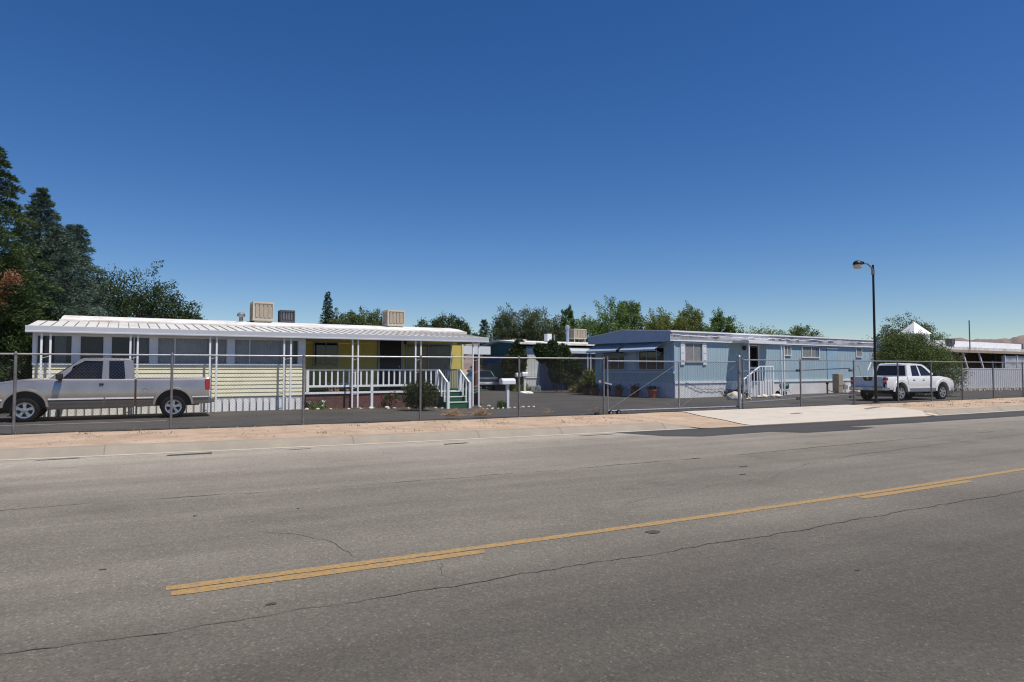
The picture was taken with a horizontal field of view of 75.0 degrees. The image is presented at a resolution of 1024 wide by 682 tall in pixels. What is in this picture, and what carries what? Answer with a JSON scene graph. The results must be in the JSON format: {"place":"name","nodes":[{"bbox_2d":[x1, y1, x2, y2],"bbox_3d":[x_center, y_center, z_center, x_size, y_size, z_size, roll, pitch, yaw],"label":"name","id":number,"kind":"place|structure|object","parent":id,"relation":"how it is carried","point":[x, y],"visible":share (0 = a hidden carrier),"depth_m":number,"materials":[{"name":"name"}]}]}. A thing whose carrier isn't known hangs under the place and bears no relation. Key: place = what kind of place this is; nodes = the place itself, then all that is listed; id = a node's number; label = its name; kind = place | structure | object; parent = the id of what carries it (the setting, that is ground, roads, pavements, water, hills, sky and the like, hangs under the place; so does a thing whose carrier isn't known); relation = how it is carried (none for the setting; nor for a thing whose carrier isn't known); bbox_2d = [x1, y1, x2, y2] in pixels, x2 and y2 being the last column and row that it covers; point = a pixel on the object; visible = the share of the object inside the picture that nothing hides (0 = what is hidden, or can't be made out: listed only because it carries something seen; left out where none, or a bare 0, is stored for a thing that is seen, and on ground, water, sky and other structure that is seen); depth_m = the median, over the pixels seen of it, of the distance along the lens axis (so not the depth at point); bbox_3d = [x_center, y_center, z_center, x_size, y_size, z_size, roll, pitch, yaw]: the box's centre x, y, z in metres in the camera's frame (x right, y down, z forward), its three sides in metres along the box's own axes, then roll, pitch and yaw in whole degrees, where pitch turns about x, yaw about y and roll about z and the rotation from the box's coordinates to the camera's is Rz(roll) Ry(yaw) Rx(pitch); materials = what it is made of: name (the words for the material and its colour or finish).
{"place":"outdoors","nodes":[
{"label":"outdoors","id":0,"kind":"place"},
{"bbox_2d":[3,369,1008,460],"bbox_3d":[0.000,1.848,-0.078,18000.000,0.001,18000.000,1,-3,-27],"label":"ground","id":1,"kind":"structure","parent":0,"point":[465,372],"depth_m":23.58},
{"bbox_2d":[0,387,1022,434],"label":"yard pavement","id":2,"kind":"structure","parent":0,"point":[279,418],"depth_m":23.41,"materials":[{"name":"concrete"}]},
{"bbox_2d":[0,250,52,411],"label":"broadleaf tree","id":3,"kind":"object","parent":2,"relation":"on","point":[31,301],"visible":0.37,"depth_m":23.53,"materials":[{"name":"green plant"}]},
{"bbox_2d":[0,141,63,412],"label":"conifer tree","id":4,"kind":"object","parent":2,"relation":"on","point":[6,205],"visible":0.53,"depth_m":24.30,"materials":[{"name":"green plant"}]},
{"bbox_2d":[5,187,95,371],"bbox_3d":[-19.908,-1.611,27.795,5.855,9.755,6.500,-1,-3,27],"label":"conifer tree","id":5,"kind":"object","parent":2,"relation":"on","point":[40,204],"visible":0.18,"depth_m":27.53,"materials":[{"name":"green plant"}]},
{"bbox_2d":[8,226,106,359],"bbox_3d":[-18.613,-0.935,27.145,5.388,7.562,5.600,1,-3,-27],"label":"conifer tree","id":6,"kind":"object","parent":2,"relation":"on","point":[56,254],"visible":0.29,"depth_m":27.09,"materials":[{"name":"green plant"}]},
{"bbox_2d":[51,224,117,316],"bbox_3d":[-19.563,-1.114,29.971,5.473,8.568,5.189,1,-3,-27],"label":"conifer tree","id":7,"kind":"object","parent":2,"relation":"on","point":[79,233],"visible":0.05,"depth_m":30.16,"materials":[{"name":"green plant"}]},
{"bbox_2d":[0,358,213,421],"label":"pickup truck","id":8,"kind":"object","parent":2,"relation":"on","point":[196,393],"visible":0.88,"depth_m":19.70,"materials":[{"name":"silver metal"}]},
{"bbox_2d":[79,260,204,319],"bbox_3d":[-21.232,-0.803,38.096,8.251,8.014,5.686,1,-3,-27],"label":"broadleaf tree","id":9,"kind":"object","parent":2,"relation":"on","point":[141,305],"visible":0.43,"depth_m":37.65,"materials":[{"name":"green plant"}]},
{"bbox_2d":[25,312,488,416],"bbox_3d":[-9.380,0.789,27.453,16.680,4.010,7.530,1,-3,-30],"label":"yellow mobile home","id":10,"kind":"object","parent":2,"relation":"on","point":[93,334],"visible":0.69,"depth_m":24.63,"materials":[{"name":"metal"}]},
{"bbox_2d":[36,335,71,363],"bbox_3d":[-14.548,0.267,21.234,0.930,0.900,0.142,1,-3,-30],"label":"window","id":11,"kind":"structure","parent":10,"relation":"in","point":[60,340],"depth_m":21.34,"materials":[{"name":"glass"}]},
{"bbox_2d":[80,336,103,357],"bbox_3d":[-13.656,0.287,21.708,0.660,0.900,0.062,1,-3,-30],"label":"window","id":12,"kind":"structure","parent":10,"relation":"in","point":[80,336],"depth_m":21.73,"materials":[{"name":"white paint"}]},
{"bbox_2d":[111,336,149,363],"bbox_3d":[-12.735,0.312,22.292,1.120,0.900,0.142,1,-3,-30],"label":"window","id":13,"kind":"structure","parent":10,"relation":"in","point":[144,342],"depth_m":22.52,"materials":[{"name":"glass"}]},
{"bbox_2d":[157,337,226,363],"bbox_3d":[-11.108,0.352,23.243,2.190,0.900,0.142,1,-3,-30],"label":"window","id":14,"kind":"structure","parent":10,"relation":"in","point":[165,345],"depth_m":23.25,"materials":[{"name":"glass"}]},
{"bbox_2d":[250,301,273,322],"bbox_3d":[-10.639,-1.009,28.374,0.840,1.240,0.840,1,-3,-30],"label":"roof cooler","id":15,"kind":"object","parent":10,"relation":"on","point":[261,312],"visible":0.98,"depth_m":28.06,"materials":[{"name":"beige metal"}]},
{"bbox_2d":[234,339,297,363],"bbox_3d":[-8.993,0.404,24.478,2.230,0.900,0.142,1,-3,-30],"label":"window","id":16,"kind":"structure","parent":10,"relation":"in","point":[242,346],"depth_m":24.45,"materials":[{"name":"glass"}]},
{"bbox_2d":[278,310,294,322],"bbox_3d":[-10.090,-0.857,29.848,0.620,1.000,0.620,1,-3,-30],"label":"roof cooler","id":17,"kind":"object","parent":10,"relation":"on","point":[286,316],"visible":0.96,"depth_m":29.62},
{"bbox_2d":[313,342,338,365],"bbox_3d":[-7.919,0.554,28.415,1.060,1.040,0.062,1,-3,-30],"label":"window","id":18,"kind":"structure","parent":10,"relation":"in","point":[319,348],"depth_m":28.42,"materials":[{"name":"black glass"}]},
{"bbox_2d":[326,387,356,391],"bbox_3d":[-6.668,1.863,26.220,1.226,0.260,0.412,1,-3,-27],"label":"firewood","id":19,"kind":"object","parent":10,"relation":"on","point":[338,390],"visible":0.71,"depth_m":25.97,"materials":[{"name":"brown wood"}]},
{"bbox_2d":[377,340,402,388],"bbox_3d":[-5.434,1.014,29.826,1.160,2.280,0.100,1,-3,-30],"label":"door","id":20,"kind":"structure","parent":10,"relation":"in","point":[385,347],"depth_m":29.84,"materials":[{"name":"glass"}]},
{"bbox_2d":[382,310,404,326],"bbox_3d":[-5.562,-0.829,31.336,0.840,1.190,0.740,1,-3,-30],"label":"roof cooler","id":21,"kind":"object","parent":10,"relation":"on","point":[393,318],"visible":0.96,"depth_m":31.08,"materials":[{"name":"beige metal"}]},
{"bbox_2d":[405,343,450,387],"bbox_3d":[-3.839,1.144,30.777,2.250,2.060,0.062,1,-3,-30],"label":"sliding door","id":22,"kind":"structure","parent":10,"relation":"in","point":[433,349],"depth_m":31.05,"materials":[{"name":"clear glass"}]},
{"bbox_2d":[0,351,604,434],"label":"chain link fence","id":23,"kind":"object","parent":2,"relation":"on","point":[15,381],"visible":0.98,"depth_m":16.70,"materials":[{"name":"metal"}]},
{"bbox_2d":[306,400,326,408],"bbox_3d":[-7.248,2.394,24.948,0.860,0.439,0.912,1,-3,-27],"label":"flowering plant","id":24,"kind":"object","parent":2,"relation":"on","point":[320,406],"visible":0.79,"depth_m":24.93,"materials":[{"name":"green plant"}]},
{"bbox_2d":[318,291,334,323],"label":"conifer tree","id":25,"kind":"object","parent":2,"relation":"on","point":[327,309],"visible":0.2,"depth_m":60.08,"materials":[{"name":"green plant"}]},
{"bbox_2d":[323,307,342,324],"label":"broadleaf tree","id":26,"kind":"object","parent":2,"relation":"on","point":[335,309],"visible":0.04,"depth_m":63.87,"materials":[{"name":"green plant"}]},
{"bbox_2d":[327,306,381,325],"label":"broadleaf tree","id":27,"kind":"object","parent":2,"relation":"on","point":[351,318],"visible":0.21,"depth_m":54.47,"materials":[{"name":"green plant"}]},
{"bbox_2d":[379,387,399,406],"bbox_3d":[-4.816,2.244,26.486,1.077,0.886,1.040,-2,-3,42],"label":"rose bush","id":28,"kind":"object","parent":2,"relation":"on","point":[389,397],"visible":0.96,"depth_m":26.37,"materials":[{"name":"green plant"}]},
{"bbox_2d":[400,379,440,410],"bbox_3d":[-3.389,2.010,25.118,1.712,1.349,1.441,1,-3,-27],"label":"shrub","id":29,"kind":"object","parent":2,"relation":"on","point":[411,400],"visible":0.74,"depth_m":24.92,"materials":[{"name":"green plant"}]},
{"bbox_2d":[413,312,487,359],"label":"broadleaf tree","id":30,"kind":"object","parent":2,"relation":"on","point":[439,322],"visible":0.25,"depth_m":49.73,"materials":[{"name":"green plant"}]},
{"bbox_2d":[440,406,467,417],"bbox_3d":[-1.682,2.074,19.541,0.670,0.351,0.748,-1,-3,18],"label":"tumbleweed","id":31,"kind":"object","parent":2,"relation":"on","point":[453,414],"visible":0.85,"depth_m":19.46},
{"bbox_2d":[464,346,490,388],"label":"carport","id":32,"kind":"object","parent":2,"relation":"on","point":[483,349],"visible":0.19,"depth_m":44.10,"materials":[{"name":"white paint"}]},
{"bbox_2d":[464,406,492,415],"bbox_3d":[-0.920,2.072,19.786,0.802,0.359,0.841,-1,-3,22],"label":"tumbleweed","id":33,"kind":"object","parent":2,"relation":"on","point":[479,411],"visible":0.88,"depth_m":19.61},
{"bbox_2d":[467,318,492,371],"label":"conifer tree","id":34,"kind":"object","parent":2,"relation":"on","point":[484,323],"visible":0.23,"depth_m":61.94,"materials":[{"name":"green plant"}]},
{"bbox_2d":[464,370,498,389],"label":"sedan car","id":35,"kind":"object","parent":2,"relation":"on","point":[483,382],"visible":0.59,"depth_m":46.87,"materials":[{"name":"paint"}]},
{"bbox_2d":[496,400,506,407],"bbox_3d":[-0.447,2.568,27.200,0.443,0.388,0.400,1,-2,-13],"label":"plant","id":36,"kind":"object","parent":2,"relation":"on","point":[500,404],"visible":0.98,"depth_m":27.12,"materials":[{"name":"green plant"}]},
{"bbox_2d":[499,378,515,407],"bbox_3d":[-0.192,2.171,27.330,0.632,1.280,0.300,1,-3,-31],"label":"mailbox","id":37,"kind":"object","parent":2,"relation":"on","point":[508,380],"visible":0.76,"depth_m":27.27,"materials":[{"name":"white paint"}]},
{"bbox_2d":[487,303,540,341],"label":"broadleaf tree","id":38,"kind":"object","parent":2,"relation":"on","point":[508,330],"visible":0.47,"depth_m":63.06,"materials":[{"name":"green plant"}]},
{"bbox_2d":[500,338,527,390],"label":"vine","id":39,"kind":"object","parent":2,"relation":"on","point":[516,349],"visible":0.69,"depth_m":45.88,"materials":[{"name":"green plant"}]},
{"bbox_2d":[15,396,1021,433],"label":"weeds","id":40,"kind":"object","parent":2,"relation":"on","point":[508,417],"visible":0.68,"depth_m":24.26,"materials":[{"name":"brown plant"}]},
{"bbox_2d":[520,372,528,390],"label":"mailbox","id":41,"kind":"object","parent":2,"relation":"on","point":[523,374],"visible":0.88,"depth_m":40.89,"materials":[{"name":"white paint"}]},
{"bbox_2d":[510,383,538,391],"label":"plant","id":42,"kind":"object","parent":2,"relation":"on","point":[528,388],"visible":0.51,"depth_m":43.84,"materials":[{"name":"green plant"}]},
{"bbox_2d":[480,325,594,389],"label":"teal mobile home","id":43,"kind":"object","parent":2,"relation":"on","point":[499,348],"visible":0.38,"depth_m":48.57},
{"bbox_2d":[569,329,585,341],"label":"roof cooler","id":44,"kind":"object","parent":43,"relation":"on","point":[574,334],"visible":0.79,"depth_m":52.55,"materials":[{"name":"beige metal"}]},
{"bbox_2d":[518,306,565,341],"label":"broadleaf tree","id":45,"kind":"object","parent":2,"relation":"on","point":[556,330],"visible":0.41,"depth_m":61.54,"materials":[{"name":"green plant"}]},
{"bbox_2d":[532,338,583,392],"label":"vine","id":46,"kind":"object","parent":2,"relation":"on","point":[551,348],"visible":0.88,"depth_m":42.48,"materials":[{"name":"green plant"}]},
{"bbox_2d":[558,305,587,341],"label":"broadleaf tree","id":47,"kind":"object","parent":2,"relation":"on","point":[568,311],"visible":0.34,"depth_m":66.00,"materials":[{"name":"green plant"}]},
{"bbox_2d":[568,383,590,392],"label":"plant","id":48,"kind":"object","parent":2,"relation":"on","point":[575,390],"visible":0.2,"depth_m":42.09,"materials":[{"name":"green plant"}]},
{"bbox_2d":[579,382,591,394],"bbox_3d":[4.364,2.766,39.358,0.678,0.779,0.625,1,-3,-27],"label":"plant pot","id":49,"kind":"object","parent":2,"relation":"on","point":[586,385],"visible":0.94,"depth_m":39.23,"materials":[{"name":"ceramic"}]},
{"bbox_2d":[577,369,594,392],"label":"bush","id":50,"kind":"object","parent":2,"relation":"on","point":[592,378],"visible":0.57,"depth_m":41.70,"materials":[{"name":"green plant"}]},
{"bbox_2d":[573,312,609,341],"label":"broadleaf tree","id":51,"kind":"object","parent":2,"relation":"on","point":[588,323],"visible":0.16,"depth_m":77.52,"materials":[{"name":"green plant"}]},
{"bbox_2d":[588,382,599,394],"bbox_3d":[4.870,2.737,38.654,0.828,0.778,0.756,1,-3,-27],"label":"plant pot","id":52,"kind":"object","parent":2,"relation":"on","point":[595,392],"visible":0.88,"depth_m":38.52,"materials":[{"name":"ceramic"}]},
{"bbox_2d":[602,384,610,395],"bbox_3d":[5.379,2.716,37.934,0.614,0.761,0.752,0,-2,5],"label":"plant pot","id":53,"kind":"object","parent":2,"relation":"on","point":[606,389],"visible":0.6,"depth_m":37.72,"materials":[{"name":"ceramic"}]},
{"bbox_2d":[587,295,647,334],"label":"broadleaf tree","id":54,"kind":"object","parent":2,"relation":"on","point":[628,313],"visible":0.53,"depth_m":57.58,"materials":[{"name":"green plant"}]},
{"bbox_2d":[612,382,624,395],"bbox_3d":[5.904,2.654,37.003,0.644,0.805,0.719,1,-3,-27],"label":"plant pot","id":55,"kind":"object","parent":2,"relation":"on","point":[619,391],"visible":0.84,"depth_m":36.91,"materials":[{"name":"ceramic"}]},
{"bbox_2d":[627,383,641,396],"bbox_3d":[6.616,2.586,35.879,0.670,0.847,0.871,1,-3,-27],"label":"plant pot","id":56,"kind":"object","parent":2,"relation":"on","point":[635,388],"visible":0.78,"depth_m":35.82,"materials":[{"name":"ceramic"}]},
{"bbox_2d":[645,386,657,397],"bbox_3d":[7.293,2.635,34.886,0.702,0.665,0.698,-1,-3,28],"label":"plant pot","id":57,"kind":"object","parent":2,"relation":"on","point":[652,391],"visible":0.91,"depth_m":34.70,"materials":[{"name":"red ceramic"}]},
{"bbox_2d":[640,306,683,330],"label":"broadleaf tree","id":58,"kind":"object","parent":2,"relation":"on","point":[659,324],"visible":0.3,"depth_m":57.58,"materials":[{"name":"green plant"}]},
{"bbox_2d":[598,357,738,413],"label":"sliding gate","id":59,"kind":"structure","parent":2,"relation":"on","point":[609,411],"depth_m":22.07,"materials":[{"name":"metal"}]},
{"bbox_2d":[664,300,709,331],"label":"broadleaf tree","id":60,"kind":"object","parent":2,"relation":"on","point":[689,323],"visible":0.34,"depth_m":57.63,"materials":[{"name":"green plant"}]},
{"bbox_2d":[699,307,743,332],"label":"broadleaf tree","id":61,"kind":"object","parent":2,"relation":"on","point":[718,320],"visible":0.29,"depth_m":56.69,"materials":[{"name":"green plant"}]},
{"bbox_2d":[586,329,872,397],"bbox_3d":[14.525,1.397,41.381,19.875,3.685,7.650,2,-3,-33],"label":"blue mobile home","id":62,"kind":"object","parent":2,"relation":"on","point":[650,345],"visible":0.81,"depth_m":37.04,"materials":[{"name":"metal"}]},
{"bbox_2d":[603,348,625,369],"bbox_3d":[5.806,1.047,37.986,0.062,1.220,1.840,2,-3,-33],"label":"window","id":63,"kind":"structure","parent":62,"relation":"in","point":[611,355],"depth_m":37.89,"materials":[{"name":"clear glass"}]},
{"bbox_2d":[638,347,664,369],"bbox_3d":[7.418,0.944,35.537,0.062,1.220,1.920,2,-3,-33],"label":"window","id":64,"kind":"structure","parent":62,"relation":"in","point":[642,355],"depth_m":35.47,"materials":[{"name":"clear glass"}]},
{"bbox_2d":[685,342,702,362],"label":"window","id":65,"kind":"structure","parent":62,"relation":"in","point":[692,349],"depth_m":34.97,"materials":[{"name":"grey glass"}]},
{"bbox_2d":[748,345,759,380],"bbox_3d":[13.654,1.235,37.693,0.960,2.020,0.059,2,-3,-33],"label":"door","id":66,"kind":"structure","parent":62,"relation":"in","point":[754,349],"depth_m":37.71,"materials":[{"name":"black paint"}]},
{"bbox_2d":[785,345,791,355],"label":"window","id":67,"kind":"structure","parent":62,"relation":"in","point":[787,347],"depth_m":39.44,"materials":[{"name":"white paint"}]},
{"bbox_2d":[801,346,819,357],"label":"window","id":68,"kind":"structure","parent":62,"relation":"in","point":[807,351],"depth_m":40.70,"materials":[{"name":"white paint"}]},
{"bbox_2d":[826,348,837,378],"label":"rear door","id":69,"kind":"structure","parent":62,"relation":"in","point":[831,352],"depth_m":41.94,"materials":[{"name":"blue paint"}]},
{"bbox_2d":[855,347,861,356],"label":"window","id":70,"kind":"structure","parent":62,"relation":"in","point":[858,350],"depth_m":43.70,"materials":[{"name":"white paint"}]},
{"bbox_2d":[726,391,741,399],"bbox_3d":[10.846,2.724,32.275,0.781,0.577,0.793,1,-3,-19],"label":"rock","id":71,"kind":"object","parent":2,"relation":"on","point":[733,396],"visible":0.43,"depth_m":32.10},
{"bbox_2d":[721,388,750,396],"bbox_3d":[12.047,2.786,35.867,1.764,0.667,2.009,1,-3,-27],"label":"bush","id":72,"kind":"object","parent":2,"relation":"on","point":[730,390],"visible":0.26,"depth_m":35.86,"materials":[{"name":"green plant"}]},
{"bbox_2d":[738,355,741,408],"bbox_3d":[7.960,1.540,23.301,0.135,2.100,0.135,-1,-3,18],"label":"gate post","id":73,"kind":"object","parent":2,"relation":"on","point":[739,378],"visible":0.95,"depth_m":23.29,"materials":[{"name":"metal"}]},
{"bbox_2d":[735,322,784,334],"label":"broadleaf tree","id":74,"kind":"object","parent":2,"relation":"on","point":[768,332],"visible":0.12,"depth_m":59.78,"materials":[{"name":"green plant"}]},
{"bbox_2d":[775,377,791,394],"bbox_3d":[15.367,2.568,37.734,0.720,1.038,0.618,2,-3,-35],"label":"hose reel cart","id":75,"kind":"object","parent":2,"relation":"on","point":[786,387],"visible":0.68,"depth_m":37.69,"materials":[{"name":"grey plastic"}]},
{"bbox_2d":[782,323,821,336],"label":"broadleaf tree","id":76,"kind":"object","parent":2,"relation":"on","point":[798,330],"visible":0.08,"depth_m":74.54,"materials":[{"name":"green plant"}]},
{"bbox_2d":[826,374,852,393],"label":"utility cabinet","id":77,"kind":"object","parent":2,"relation":"on","point":[839,385],"visible":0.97,"depth_m":40.76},
{"bbox_2d":[839,375,842,384],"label":"cabinet door","id":78,"kind":"structure","parent":77,"relation":"in","point":[840,376],"depth_m":40.77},
{"bbox_2d":[853,260,878,402],"bbox_3d":[14.847,-0.338,27.988,1.216,6.067,0.377,1,-3,-24],"label":"street lamp","id":79,"kind":"object","parent":2,"relation":"on","point":[857,264],"visible":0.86,"depth_m":28.07,"materials":[{"name":"brown metal"}]},
{"bbox_2d":[741,358,1023,408],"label":"chain link fence","id":80,"kind":"object","parent":2,"relation":"on","point":[799,370],"visible":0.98,"depth_m":27.72,"materials":[{"name":"metal"}]},
{"bbox_2d":[849,363,953,400],"bbox_3d":[18.960,1.971,32.472,5.388,1.790,2.320,1,-3,-27],"label":"pickup truck","id":81,"kind":"object","parent":2,"relation":"on","point":[903,384],"visible":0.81,"depth_m":31.75,"materials":[{"name":"white paint"}]},
{"bbox_2d":[862,313,949,350],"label":"broadleaf tree","id":82,"kind":"object","parent":2,"relation":"on","point":[893,331],"visible":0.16,"depth_m":65.72,"materials":[{"name":"green plant"}]},
{"bbox_2d":[898,322,930,343],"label":"canopy tent","id":83,"kind":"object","parent":2,"relation":"on","point":[914,327],"depth_m":57.63,"materials":[{"name":"fabric"}]},
{"bbox_2d":[868,329,974,396],"bbox_3d":[22.750,1.368,37.215,5.421,4.431,5.012,1,-3,-27],"label":"bush","id":84,"kind":"object","parent":2,"relation":"on","point":[902,346],"visible":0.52,"depth_m":36.55,"materials":[{"name":"green plant"}]},
{"bbox_2d":[876,340,1023,374],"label":"home","id":85,"kind":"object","parent":2,"relation":"on","point":[990,352],"depth_m":58.35,"materials":[{"name":"metal"}]},
{"bbox_2d":[945,339,954,346],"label":"roof cooler","id":86,"kind":"object","parent":85,"relation":"on","point":[949,341],"visible":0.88,"depth_m":57.90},
{"bbox_2d":[947,368,1023,388],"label":"panel fence","id":87,"kind":"object","parent":2,"relation":"on","point":[986,382],"visible":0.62,"depth_m":46.99,"materials":[{"name":"metal"}]},
{"bbox_2d":[952,387,1021,390],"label":"rubble strip","id":88,"kind":"object","parent":2,"relation":"on","point":[977,389],"visible":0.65,"depth_m":46.40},
{"bbox_2d":[0,410,1023,681],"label":"road","id":89,"kind":"structure","parent":0,"point":[926,592],"depth_m":5.21,"materials":[{"name":"asphalt"}]},
{"bbox_2d":[167,452,211,455],"bbox_3d":[-5.684,1.991,11.757,0.755,0.001,0.180,1,-3,-29],"label":"asphalt patch","id":90,"kind":"object","parent":89,"relation":"on","point":[190,454],"visible":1,"depth_m":11.70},
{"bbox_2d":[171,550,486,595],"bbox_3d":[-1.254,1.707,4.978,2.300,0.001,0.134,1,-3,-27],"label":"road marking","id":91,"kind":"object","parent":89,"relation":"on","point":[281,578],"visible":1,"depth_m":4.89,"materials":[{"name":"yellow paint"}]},
{"bbox_2d":[0,423,696,459],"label":"kerb","id":92,"kind":"structure","parent":89,"relation":"on","point":[46,452],"depth_m":13.04,"materials":[{"name":"concrete"}]},
{"bbox_2d":[0,410,1020,460],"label":"gutter","id":93,"kind":"object","parent":89,"relation":"on","point":[376,443],"visible":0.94,"depth_m":13.14,"materials":[{"name":"concrete"}]},
{"bbox_2d":[0,490,1022,653],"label":"road crack","id":94,"kind":"object","parent":89,"relation":"on","point":[514,574],"visible":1,"depth_m":4.82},
{"bbox_2d":[8,428,1022,509],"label":"road crack","id":95,"kind":"object","parent":89,"relation":"on","point":[493,474],"visible":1,"depth_m":9.53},
{"bbox_2d":[166,468,1023,589],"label":"road marking","id":96,"kind":"object","parent":89,"relation":"on","point":[227,580],"visible":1,"depth_m":5.83,"materials":[{"name":"yellow paint"}]},
{"bbox_2d":[617,410,1023,435],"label":"asphalt patch","id":97,"kind":"object","parent":89,"relation":"on","point":[821,426],"visible":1,"depth_m":17.40,"materials":[{"name":"asphalt"}]},
{"bbox_2d":[774,434,1023,476],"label":"road crack","id":98,"kind":"object","parent":89,"relation":"on","point":[897,449],"visible":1,"depth_m":12.27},
{"bbox_2d":[859,480,972,497],"bbox_3d":[5.102,1.849,8.360,2.405,0.001,0.123,1,-3,-29],"label":"road marking","id":99,"kind":"object","parent":89,"relation":"on","point":[909,490],"visible":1,"depth_m":8.30,"materials":[{"name":"yellow paint"}]},
{"bbox_2d":[923,405,1023,414],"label":"kerb","id":100,"kind":"structure","parent":89,"relation":"on","point":[975,410],"depth_m":23.01,"materials":[{"name":"concrete"}]},
{"bbox_2d":[0,397,1023,448],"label":"verge","id":101,"kind":"structure","parent":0,"point":[9,441],"depth_m":15.72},
{"bbox_2d":[683,405,936,424],"bbox_3d":[9.669,2.322,21.750,9.794,0.146,4.344,1,-3,-27],"label":"driveway apron","id":102,"kind":"object","parent":101,"relation":"on","point":[765,416],"visible":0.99,"depth_m":21.29,"materials":[{"name":"concrete"}]},
{"bbox_2d":[0,399,1023,445],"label":"pebbles","id":103,"kind":"object","parent":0,"point":[470,421],"visible":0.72,"depth_m":16.17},
{"bbox_2d":[0,0,1023,341],"label":"sky","id":104,"kind":"structure","parent":0,"point":[467,159],"materials":[{"name":"blue"}]},
{"bbox_2d":[464,335,1023,368],"bbox_3d":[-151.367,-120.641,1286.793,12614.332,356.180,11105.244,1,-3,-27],"label":"hills","id":105,"kind":"structure","parent":0,"point":[1017,340],"depth_m":4118.72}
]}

